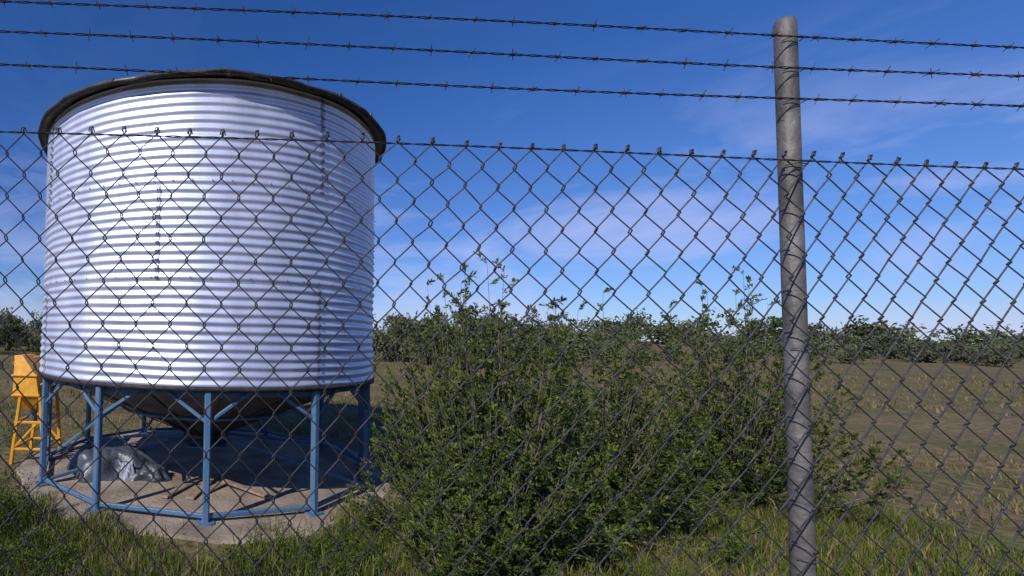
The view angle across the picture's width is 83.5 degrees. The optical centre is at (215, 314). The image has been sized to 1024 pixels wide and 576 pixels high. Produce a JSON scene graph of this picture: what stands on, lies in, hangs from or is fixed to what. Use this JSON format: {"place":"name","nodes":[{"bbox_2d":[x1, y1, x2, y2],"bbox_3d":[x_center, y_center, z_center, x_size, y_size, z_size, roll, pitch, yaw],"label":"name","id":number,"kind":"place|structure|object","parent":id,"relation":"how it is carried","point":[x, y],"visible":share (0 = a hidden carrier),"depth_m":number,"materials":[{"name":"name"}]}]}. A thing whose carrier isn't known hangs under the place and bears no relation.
{"place":"outdoors","nodes":[
{"label":"outdoors","id":0,"kind":"place"},
{"bbox_2d":[0,329,1023,575],"bbox_3d":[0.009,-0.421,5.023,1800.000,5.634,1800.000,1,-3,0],"label":"ground","id":1,"kind":"structure","parent":0,"point":[920,423],"depth_m":9.19,"materials":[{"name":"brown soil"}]},
{"bbox_2d":[0,464,55,540],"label":"weed clump","id":2,"kind":"object","parent":1,"relation":"on","point":[4,517],"visible":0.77,"depth_m":3.85,"materials":[{"name":"green plant"}]},
{"bbox_2d":[9,354,61,463],"bbox_3d":[-2.247,1.168,6.103,0.487,1.302,0.640,1,-3,0],"label":"yellow feed hopper","id":3,"kind":"object","parent":1,"relation":"on","point":[30,387],"visible":0.74,"depth_m":5.85,"materials":[{"name":"paint"}]},
{"bbox_2d":[0,521,81,575],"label":"weed clump","id":4,"kind":"object","parent":1,"relation":"on","point":[47,559],"visible":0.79,"depth_m":3.25,"materials":[{"name":"green plant"}]},
{"bbox_2d":[15,430,392,543],"bbox_3d":[-0.181,1.865,5.905,4.473,0.090,4.531,1,-3,0],"label":"concrete apron","id":5,"kind":"object","parent":1,"relation":"on","point":[273,478],"visible":0.41,"depth_m":4.97,"materials":[{"name":"grey concrete"}]},
{"bbox_2d":[67,445,171,482],"bbox_3d":[-1.040,1.631,5.384,1.149,0.304,0.760,1,-3,0],"label":"tarpaulin heap","id":6,"kind":"object","parent":5,"relation":"on","point":[115,457],"visible":0.79,"depth_m":5.18,"materials":[{"name":"grey plastic"}]},
{"bbox_2d":[119,462,134,480],"bbox_3d":[-0.933,1.684,5.166,0.174,0.185,0.146,0,-3,25],"label":"plastic bag","id":7,"kind":"object","parent":5,"relation":"on","point":[125,475],"visible":0.82,"depth_m":5.13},
{"bbox_2d":[34,68,385,525],"bbox_3d":[-0.084,-0.400,6.042,4.164,4.461,4.181,1,-3,0],"label":"grain silo","id":8,"kind":"object","parent":5,"relation":"on","point":[204,105],"visible":0.93,"depth_m":4.25,"materials":[{"name":"metal"}]},
{"bbox_2d":[160,473,272,499],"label":"timber planks","id":9,"kind":"object","parent":5,"relation":"on","point":[194,494],"visible":0.69,"depth_m":4.86,"materials":[{"name":"brown wood"}]},
{"bbox_2d":[206,535,315,575],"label":"weed clump","id":10,"kind":"object","parent":1,"relation":"on","point":[228,549],"visible":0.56,"depth_m":3.32,"materials":[{"name":"green plant"}]},
{"bbox_2d":[298,524,401,575],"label":"weed clump","id":11,"kind":"object","parent":1,"relation":"on","point":[348,554],"visible":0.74,"depth_m":3.35,"materials":[{"name":"green plant"}]},
{"bbox_2d":[393,433,561,575],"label":"evergreen shrub","id":12,"kind":"object","parent":1,"relation":"on","point":[491,544],"visible":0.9,"depth_m":2.97,"materials":[{"name":"green plant"}]},
{"bbox_2d":[343,250,636,575],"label":"evergreen shrub","id":13,"kind":"object","parent":1,"relation":"on","point":[526,456],"visible":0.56,"depth_m":3.40,"materials":[{"name":"green plant"}]},
{"bbox_2d":[0,0,1023,575],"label":"chain link fence","id":14,"kind":"object","parent":1,"relation":"on","point":[796,382],"visible":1,"depth_m":1.13,"materials":[{"name":"metal"}]},
{"bbox_2d":[0,302,1023,367],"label":"scrub treeline","id":15,"kind":"object","parent":1,"relation":"on","point":[31,342],"visible":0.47,"depth_m":40.14,"materials":[{"name":"green plant"}]},
{"bbox_2d":[0,305,1023,348],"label":"distant trees","id":16,"kind":"object","parent":1,"relation":"on","point":[967,336],"visible":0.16,"depth_m":109.08,"materials":[{"name":"green plant"}]},
{"bbox_2d":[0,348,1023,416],"bbox_3d":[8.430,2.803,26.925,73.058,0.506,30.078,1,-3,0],"label":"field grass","id":17,"kind":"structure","parent":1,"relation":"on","point":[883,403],"depth_m":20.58,"materials":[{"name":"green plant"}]},
{"bbox_2d":[495,287,770,568],"bbox_3d":[3.325,0.836,4.253,2.011,2.166,1.976,1,-3,0],"label":"evergreen shrub","id":18,"kind":"object","parent":1,"relation":"on","point":[633,505],"visible":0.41,"depth_m":3.89,"materials":[{"name":"green plant"}]},
{"bbox_2d":[609,265,913,521],"bbox_3d":[5.217,0.779,4.840,2.263,2.566,2.070,3,-3,-31],"label":"evergreen shrub","id":19,"kind":"object","parent":1,"relation":"on","point":[733,463],"visible":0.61,"depth_m":4.52,"materials":[{"name":"green plant"}]},
{"bbox_2d":[0,485,1023,575],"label":"grass","id":20,"kind":"structure","parent":0,"point":[895,549],"depth_m":3.54,"materials":[{"name":"green plant"}]},
{"bbox_2d":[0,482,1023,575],"bbox_3d":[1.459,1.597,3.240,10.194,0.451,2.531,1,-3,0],"label":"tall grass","id":21,"kind":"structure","parent":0,"point":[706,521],"depth_m":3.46,"materials":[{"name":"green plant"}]},
{"bbox_2d":[0,0,1023,344],"label":"sky","id":22,"kind":"structure","parent":0,"point":[915,133],"materials":[{"name":"blue"}]}
]}

